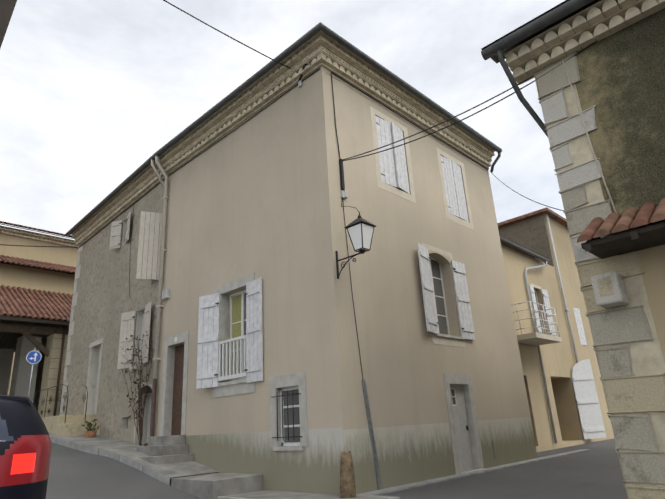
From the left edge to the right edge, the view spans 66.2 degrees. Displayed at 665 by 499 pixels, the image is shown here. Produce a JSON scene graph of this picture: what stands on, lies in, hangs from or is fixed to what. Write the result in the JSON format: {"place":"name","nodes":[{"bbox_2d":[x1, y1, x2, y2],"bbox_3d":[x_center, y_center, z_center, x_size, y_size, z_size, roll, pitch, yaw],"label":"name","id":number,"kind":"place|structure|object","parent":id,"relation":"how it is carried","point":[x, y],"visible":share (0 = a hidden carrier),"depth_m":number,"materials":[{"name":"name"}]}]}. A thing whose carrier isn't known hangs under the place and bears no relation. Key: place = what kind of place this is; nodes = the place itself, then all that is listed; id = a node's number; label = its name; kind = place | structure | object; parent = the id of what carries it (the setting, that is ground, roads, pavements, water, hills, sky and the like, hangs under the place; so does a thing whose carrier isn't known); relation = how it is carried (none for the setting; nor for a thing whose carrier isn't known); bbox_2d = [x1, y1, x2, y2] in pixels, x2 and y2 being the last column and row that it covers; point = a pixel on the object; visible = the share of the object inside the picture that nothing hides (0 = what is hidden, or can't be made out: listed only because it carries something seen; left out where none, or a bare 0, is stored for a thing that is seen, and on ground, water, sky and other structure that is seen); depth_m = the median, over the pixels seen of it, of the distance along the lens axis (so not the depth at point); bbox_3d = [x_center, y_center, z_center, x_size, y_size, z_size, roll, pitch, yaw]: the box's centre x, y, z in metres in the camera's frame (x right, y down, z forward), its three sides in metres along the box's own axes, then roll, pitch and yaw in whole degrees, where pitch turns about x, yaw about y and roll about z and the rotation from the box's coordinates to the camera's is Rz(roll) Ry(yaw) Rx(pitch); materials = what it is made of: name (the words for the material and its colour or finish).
{"place":"outdoors","nodes":[
{"label":"outdoors","id":0,"kind":"place"},
{"bbox_2d":[0,0,565,239],"label":"sky","id":1,"kind":"structure","parent":0,"point":[90,90],"materials":[{"name":"white"}]},
{"bbox_2d":[0,88,628,444],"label":"stone blocks","id":2,"kind":"structure","parent":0,"point":[553,106],"depth_m":7.52,"materials":[{"name":"grey stone"}]},
{"bbox_2d":[46,438,627,498],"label":"asphalt","id":3,"kind":"structure","parent":0,"point":[595,472],"depth_m":9.47,"materials":[{"name":"grey asphalt"}]},
{"bbox_2d":[0,395,51,498],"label":"car","id":4,"kind":"object","parent":3,"relation":"on","point":[25,447],"visible":1,"depth_m":3.79,"materials":[{"name":"black metal"}]},
{"bbox_2d":[171,344,183,435],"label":"brown door","id":5,"kind":"structure","parent":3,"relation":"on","point":[177,392],"depth_m":12.77,"materials":[{"name":"brown wood"}]},
{"bbox_2d":[48,432,387,498],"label":"sidewalk","id":6,"kind":"structure","parent":3,"relation":"on","point":[169,456],"depth_m":10.39,"materials":[{"name":"grey concrete"}]},
{"bbox_2d":[84,431,96,437],"bbox_3d":[-6.975,5.393,14.678,0.340,0.330,0.323,-20,-25,40],"label":"flower pot","id":7,"kind":"object","parent":6,"relation":"on","point":[89,434],"visible":0.66,"depth_m":14.58,"materials":[{"name":"orange ceramic"}]},
{"bbox_2d":[53,328,156,445],"bbox_3d":[-7.983,4.104,17.115,0.225,4.801,10.684,12,-24,-38],"label":"drainpipe","id":8,"kind":"object","parent":6,"relation":"on","point":[153,406],"visible":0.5,"depth_m":13.02,"materials":[{"name":"grey metal"}]},
{"bbox_2d":[185,427,343,494],"bbox_3d":[-2.091,4.474,10.418,6.450,1.360,0.001,-20,-25,40],"label":"dado","id":9,"kind":"object","parent":6,"relation":"attached to","point":[313,466],"visible":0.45,"depth_m":9.43,"materials":[{"name":"beige paint"}]},
{"bbox_2d":[50,436,589,498],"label":"kerb","id":10,"kind":"structure","parent":6,"relation":"on","point":[157,475],"depth_m":10.73,"materials":[{"name":"grey concrete"}]},
{"bbox_2d":[340,451,355,497],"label":"stone bollard","id":11,"kind":"object","parent":6,"relation":"on","point":[347,485],"visible":1,"depth_m":8.03,"materials":[{"name":"brown stone"}]},
{"bbox_2d":[0,175,553,442],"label":"rubble","id":12,"kind":"object","parent":3,"relation":"on","point":[105,299],"depth_m":16.91,"materials":[{"name":"grey stone"}]},
{"bbox_2d":[109,211,162,368],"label":"window shutters","id":13,"kind":"object","parent":12,"relation":"attached to","point":[144,266],"visible":0.96,"depth_m":14.48,"materials":[{"name":"white wood"}]},
{"bbox_2d":[8,214,613,451],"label":"house wall","id":14,"kind":"structure","parent":3,"relation":"on","point":[559,361],"depth_m":20.28,"materials":[{"name":"beige paint"}]},
{"bbox_2d":[524,214,577,443],"bbox_3d":[8.810,2.545,20.421,0.269,9.550,3.740,-20,-25,40],"label":"drainpipe","id":15,"kind":"object","parent":14,"relation":"attached to","point":[538,346],"visible":0.88,"depth_m":19.92,"materials":[{"name":"beige metal"}]},
{"bbox_2d":[160,273,485,473],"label":"trim","id":16,"kind":"structure","parent":3,"relation":"on","point":[235,387],"depth_m":11.40,"materials":[{"name":"grey stone"}]},
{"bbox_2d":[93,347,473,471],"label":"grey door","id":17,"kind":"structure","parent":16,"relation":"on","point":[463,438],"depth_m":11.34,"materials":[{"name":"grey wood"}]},
{"bbox_2d":[343,417,537,493],"bbox_3d":[2.756,4.350,10.813,0.015,1.320,7.270,-20,-25,40],"label":"dado","id":18,"kind":"object","parent":16,"relation":"attached to","point":[407,454],"visible":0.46,"depth_m":9.86,"materials":[{"name":"beige paint"}]},
{"bbox_2d":[0,0,664,445],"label":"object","id":19,"kind":"object","parent":3,"relation":"on","point":[588,405],"depth_m":12.44,"materials":[{"name":"black metal"}]},
{"bbox_2d":[82,332,147,430],"bbox_3d":[-5.931,3.700,14.234,3.344,2.523,0.430,-19,-24,37],"label":"green leaf","id":20,"kind":"object","parent":19,"relation":"attached to","point":[89,423],"visible":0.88,"depth_m":14.64,"materials":[{"name":"green plant"}]},
{"bbox_2d":[348,223,373,250],"bbox_3d":[0.522,-0.193,9.239,0.350,0.440,0.350,-20,-25,40],"label":"frosted glass","id":21,"kind":"object","parent":19,"relation":"on","point":[355,234],"visible":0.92,"depth_m":9.15,"materials":[{"name":"white glass"}]},
{"bbox_2d":[244,259,536,442],"bbox_3d":[1.770,1.518,14.744,15.537,7.170,7.536,2,-20,-15],"label":"window glass","id":22,"kind":"object","parent":19,"relation":"attached to","point":[440,307],"visible":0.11,"depth_m":11.38,"materials":[{"name":"grey glass"}]},
{"bbox_2d":[232,295,240,378],"bbox_3d":[-2.175,1.980,11.573,0.350,1.890,0.001,-20,-25,40],"label":"curtain","id":23,"kind":"object","parent":22,"relation":"hanging from","point":[236,314],"visible":0.6,"depth_m":11.68,"materials":[{"name":"fabric"}]},
{"bbox_2d":[370,106,561,347],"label":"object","id":24,"kind":"object","parent":19,"relation":"attached to","point":[535,338],"visible":0.88,"depth_m":12.58,"materials":[{"name":"beige stone"}]},
{"bbox_2d":[0,231,664,361],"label":"wall","id":25,"kind":"structure","parent":3,"relation":"on","point":[652,261],"depth_m":24.62,"materials":[{"name":"beige paint"}]},
{"bbox_2d":[0,202,655,321],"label":"tile","id":26,"kind":"object","parent":25,"relation":"on","point":[28,303],"visible":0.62,"depth_m":22.32,"materials":[{"name":"brown tile"}]},
{"bbox_2d":[533,52,664,483],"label":"quoin stones","id":27,"kind":"object","parent":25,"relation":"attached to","point":[629,324],"visible":0.85,"depth_m":6.23,"materials":[{"name":"beige stone"}]},
{"bbox_2d":[38,99,664,498],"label":"stone blocks","id":28,"kind":"structure","parent":3,"relation":"on","point":[644,393],"depth_m":6.38,"materials":[{"name":"beige stone"}]},
{"bbox_2d":[155,66,573,435],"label":"house wall","id":29,"kind":"structure","parent":3,"relation":"on","point":[258,195],"depth_m":11.12,"materials":[{"name":"beige paint"}]},
{"bbox_2d":[28,348,381,489],"bbox_3d":[-4.490,3.662,12.581,12.552,4.037,0.306,-16,-22,32],"label":"pipe","id":30,"kind":"object","parent":29,"relation":"attached to","point":[372,440],"visible":0.69,"depth_m":8.99,"materials":[{"name":"grey metal"}]},
{"bbox_2d":[26,351,41,363],"bbox_3d":[-9.630,3.475,16.459,0.390,0.390,0.001,8,-22,-29],"label":"blue sign","id":31,"kind":"object","parent":30,"relation":"attached to","point":[32,355],"visible":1,"depth_m":16.46,"materials":[{"name":"blue metal"}]},
{"bbox_2d":[162,80,347,299],"bbox_3d":[-2.343,-1.281,12.319,6.406,3.810,0.490,-18,-24,36],"label":"grey box","id":32,"kind":"object","parent":29,"relation":"attached to","point":[166,291],"visible":0.96,"depth_m":11.31,"materials":[{"name":"grey"}]},
{"bbox_2d":[0,0,664,486],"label":"cornice","id":33,"kind":"structure","parent":29,"relation":"attached to","point":[564,38],"depth_m":11.19,"materials":[{"name":"beige stone"}]},
{"bbox_2d":[0,0,596,377],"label":"cable","id":34,"kind":"object","parent":33,"relation":"attached to","point":[301,75],"visible":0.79,"depth_m":10.43,"materials":[{"name":"grey plastic"}]},
{"bbox_2d":[65,0,600,261],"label":"roof gutter","id":35,"kind":"object","parent":33,"relation":"attached to","point":[495,50],"visible":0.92,"depth_m":11.08,"materials":[{"name":"black metal"}]},
{"bbox_2d":[151,58,616,378],"bbox_3d":[1.565,-0.424,13.037,11.467,6.350,7.748,-20,-25,40],"label":"drainpipe","id":36,"kind":"object","parent":35,"relation":"on","point":[162,250],"visible":0.9,"depth_m":13.73,"materials":[{"name":"beige metal"}]},
{"bbox_2d":[497,197,664,258],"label":"old tile","id":37,"kind":"object","parent":35,"relation":"on","point":[613,222],"visible":0.02,"depth_m":6.23,"materials":[{"name":"brown tile"}]},
{"bbox_2d":[123,187,542,394],"bbox_3d":[-15.510,5.115,22.555,53.474,8.750,23.008,-4,-19,3],"label":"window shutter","id":38,"kind":"object","parent":29,"relation":"attached to","point":[149,389],"visible":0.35,"depth_m":14.15,"materials":[{"name":"black"}]},
{"bbox_2d":[196,115,586,388],"bbox_3d":[5.172,1.188,16.234,18.125,5.910,3.945,11,-24,-36],"label":"shutter","id":39,"kind":"object","parent":29,"relation":"attached to","point":[393,167],"visible":0.88,"depth_m":11.82,"materials":[{"name":"white wood"}]},
{"bbox_2d":[575,8,664,254],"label":"wall","id":40,"kind":"structure","parent":3,"relation":"on","point":[620,86],"depth_m":6.70,"materials":[{"name":"brown paint"}]}
]}

